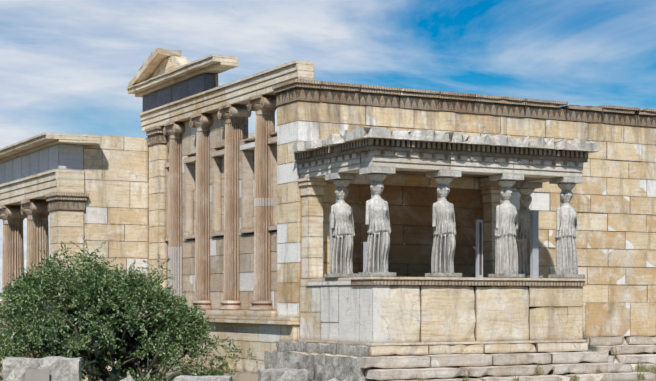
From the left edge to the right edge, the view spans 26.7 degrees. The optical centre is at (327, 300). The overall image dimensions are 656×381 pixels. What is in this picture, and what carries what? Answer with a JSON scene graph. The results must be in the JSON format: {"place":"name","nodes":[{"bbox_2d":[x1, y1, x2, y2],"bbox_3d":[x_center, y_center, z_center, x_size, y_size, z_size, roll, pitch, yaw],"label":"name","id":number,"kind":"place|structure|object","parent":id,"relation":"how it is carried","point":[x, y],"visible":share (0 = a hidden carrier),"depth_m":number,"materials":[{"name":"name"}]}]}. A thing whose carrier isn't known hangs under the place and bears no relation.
{"place":"outdoors","nodes":[
{"label":"outdoors","id":0,"kind":"place"},
{"bbox_2d":[0,199,48,380],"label":"porch columns","id":1,"kind":"structure","parent":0,"point":[35,212],"depth_m":51.90,"materials":[{"name":"stone"}]},
{"bbox_2d":[0,169,83,205],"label":"architrave","id":2,"kind":"object","parent":1,"relation":"on","point":[39,186],"visible":0.83,"depth_m":47.64,"materials":[{"name":"stone"}]},
{"bbox_2d":[0,144,82,183],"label":"porch frieze slabs","id":3,"kind":"structure","parent":2,"relation":"on","point":[64,156],"depth_m":47.67,"materials":[{"name":"grey stone"}]},
{"bbox_2d":[0,133,100,162],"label":"porch cornice","id":4,"kind":"structure","parent":3,"relation":"on","point":[30,145],"depth_m":46.49,"materials":[{"name":"stone"}]},
{"bbox_2d":[0,301,655,380],"bbox_3d":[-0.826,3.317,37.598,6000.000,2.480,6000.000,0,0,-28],"label":"ground","id":5,"kind":"structure","parent":0,"point":[241,376],"depth_m":40.60,"materials":[{"name":"green soil"}]},
{"bbox_2d":[0,236,258,380],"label":"olive tree","id":6,"kind":"object","parent":5,"relation":"on","point":[28,289],"depth_m":38.33,"materials":[{"name":"green plant"}]},
{"bbox_2d":[34,297,163,380],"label":"olive tree inner shade","id":7,"kind":"object","parent":6,"relation":"attached to","point":[115,374],"visible":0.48,"depth_m":38.26,"materials":[{"name":"green plant"}]},
{"bbox_2d":[2,356,346,380],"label":"stone blocks","id":8,"kind":"structure","parent":5,"relation":"on","point":[60,368],"depth_m":28.40,"materials":[{"name":"grey stone"}]},
{"bbox_2d":[25,369,48,380],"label":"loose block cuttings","id":9,"kind":"object","parent":8,"relation":"in","point":[36,374],"visible":1,"depth_m":28.30,"materials":[{"name":"beige stone"}]},
{"bbox_2d":[143,143,299,373],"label":"facade wall","id":10,"kind":"structure","parent":5,"relation":"on","point":[258,333],"depth_m":41.42,"materials":[{"name":"stone"}]},
{"bbox_2d":[148,133,166,145],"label":"pilaster capital","id":11,"kind":"object","parent":10,"relation":"on","point":[156,138],"visible":0.5,"depth_m":46.90,"materials":[{"name":"beige stone"}]},
{"bbox_2d":[145,126,163,135],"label":"anta ovolo","id":12,"kind":"object","parent":11,"relation":"on","point":[153,130],"visible":0.39,"depth_m":46.90,"materials":[{"name":"beige stone"}]},
{"bbox_2d":[163,95,276,310],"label":"columns","id":13,"kind":"structure","parent":10,"relation":"on","point":[264,107],"depth_m":41.76,"materials":[{"name":"stone"}]},
{"bbox_2d":[168,198,274,298],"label":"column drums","id":14,"kind":"object","parent":13,"relation":"attached to","point":[175,261],"depth_m":45.74,"materials":[{"name":"stone"}]},
{"bbox_2d":[139,60,313,131],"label":"architrave","id":15,"kind":"object","parent":13,"relation":"on","point":[241,91],"visible":0.92,"depth_m":41.62,"materials":[{"name":"stone"}]},
{"bbox_2d":[143,73,214,111],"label":"frieze","id":16,"kind":"object","parent":15,"relation":"on","point":[181,90],"visible":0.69,"depth_m":45.34,"materials":[{"name":"grey stone"}]},
{"bbox_2d":[127,55,238,96],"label":"cornice","id":17,"kind":"structure","parent":16,"relation":"on","point":[213,64],"depth_m":43.93,"materials":[{"name":"stone"}]},
{"bbox_2d":[128,48,188,86],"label":"pediment fragment","id":18,"kind":"object","parent":17,"relation":"on","point":[158,61],"visible":0.65,"depth_m":46.46,"materials":[{"name":"stone"}]},
{"bbox_2d":[165,112,280,309],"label":"infill wall","id":19,"kind":"structure","parent":10,"relation":"on","point":[246,166],"depth_m":43.24,"materials":[{"name":"stone"}]},
{"bbox_2d":[264,341,385,380],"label":"porch foundation","id":20,"kind":"object","parent":5,"relation":"on","point":[340,368],"visible":0.58,"depth_m":35.53,"materials":[{"name":"grey stone"}]},
{"bbox_2d":[49,133,655,380],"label":"porch walls","id":21,"kind":"structure","parent":5,"relation":"on","point":[114,215],"depth_m":47.08,"materials":[{"name":"stone"}]},
{"bbox_2d":[48,200,84,210],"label":"pier capital","id":22,"kind":"object","parent":21,"relation":"on","point":[66,205],"visible":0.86,"depth_m":46.35,"materials":[{"name":"beige stone"}]},
{"bbox_2d":[45,192,88,201],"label":"capital molding","id":23,"kind":"structure","parent":22,"relation":"on","point":[64,196],"depth_m":46.30,"materials":[{"name":"beige stone"}]},
{"bbox_2d":[299,277,587,380],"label":"porch base wall","id":24,"kind":"structure","parent":5,"relation":"on","point":[392,313],"depth_m":35.59,"materials":[{"name":"stone"}]},
{"bbox_2d":[298,178,501,278],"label":"pilasters","id":25,"kind":"object","parent":24,"relation":"on","point":[312,192],"visible":0.77,"depth_m":37.43,"materials":[{"name":"beige stone"}]},
{"bbox_2d":[330,210,538,277],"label":"support posts","id":26,"kind":"object","parent":24,"relation":"on","point":[534,243],"visible":0.44,"depth_m":38.02,"materials":[{"name":"grey metal"}]},
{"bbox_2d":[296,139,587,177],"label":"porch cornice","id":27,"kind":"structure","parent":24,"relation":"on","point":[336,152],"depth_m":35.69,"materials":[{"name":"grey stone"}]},
{"bbox_2d":[297,276,586,345],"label":"porch podium mouldings","id":28,"kind":"object","parent":24,"relation":"attached to","point":[323,283],"visible":0.65,"depth_m":35.52,"materials":[{"name":"beige stone"}]},
{"bbox_2d":[324,272,584,277],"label":"statue plinths","id":29,"kind":"object","parent":24,"relation":"on","point":[379,274],"visible":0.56,"depth_m":35.83,"materials":[{"name":"grey stone"}]},
{"bbox_2d":[325,166,583,274],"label":"caryatid statues","id":30,"kind":"object","parent":29,"relation":"on","point":[512,242],"visible":0.96,"depth_m":35.98,"materials":[{"name":"stone"}]},
{"bbox_2d":[298,150,582,186],"bbox_3d":[3.043,-3.498,37.362,6.578,0.411,4.038,0,0,-28],"label":"porch architrave","id":31,"kind":"object","parent":30,"relation":"on","point":[536,170],"visible":0.85,"depth_m":35.67,"materials":[{"name":"beige stone"}]},
{"bbox_2d":[294,138,587,166],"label":"porch dentils and discs","id":32,"kind":"object","parent":31,"relation":"on","point":[418,144],"visible":0.81,"depth_m":35.41,"materials":[{"name":"grey stone"}]},
{"bbox_2d":[290,127,598,153],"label":"porch cornice","id":33,"kind":"structure","parent":32,"relation":"on","point":[362,133],"depth_m":35.22,"materials":[{"name":"beige stone"}]},
{"bbox_2d":[351,279,584,285],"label":"decorative molding","id":34,"kind":"structure","parent":24,"relation":"attached to","point":[462,282],"depth_m":35.35,"materials":[{"name":"beige stone"}]},
{"bbox_2d":[479,223,481,274],"bbox_3d":[4.118,-1.388,37.322,0.070,1.410,0.006,0,0,-28],"label":"support post","id":35,"kind":"object","parent":24,"relation":"on","point":[480,248],"visible":1,"depth_m":37.32,"materials":[{"name":"grey metal"}]},
{"bbox_2d":[285,351,655,380],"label":"porch steps","id":36,"kind":"structure","parent":5,"relation":"on","point":[506,366],"depth_m":34.98,"materials":[{"name":"beige stone"}]},
{"bbox_2d":[581,336,655,369],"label":"stone steps","id":37,"kind":"structure","parent":5,"relation":"on","point":[632,350],"depth_m":42.41,"materials":[{"name":"stone"}]},
{"bbox_2d":[277,101,655,338],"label":"wall","id":38,"kind":"structure","parent":37,"relation":"on","point":[613,202],"depth_m":40.91,"materials":[{"name":"stone"}]},
{"bbox_2d":[276,87,655,127],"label":"decorative frieze band","id":39,"kind":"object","parent":38,"relation":"on","point":[377,100],"depth_m":40.02,"materials":[{"name":"beige stone"}]},
{"bbox_2d":[272,79,655,115],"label":"cornice","id":40,"kind":"structure","parent":39,"relation":"on","point":[294,83],"depth_m":39.84,"materials":[{"name":"beige stone"}]},
{"bbox_2d":[0,0,655,300],"label":"sky","id":41,"kind":"structure","parent":0,"point":[67,66],"materials":[{"name":"blue"}]},
{"bbox_2d":[416,344,655,380],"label":"weedy grass","id":42,"kind":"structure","parent":0,"point":[637,367],"depth_m":36.25,"materials":[{"name":"green plant"}]}
]}

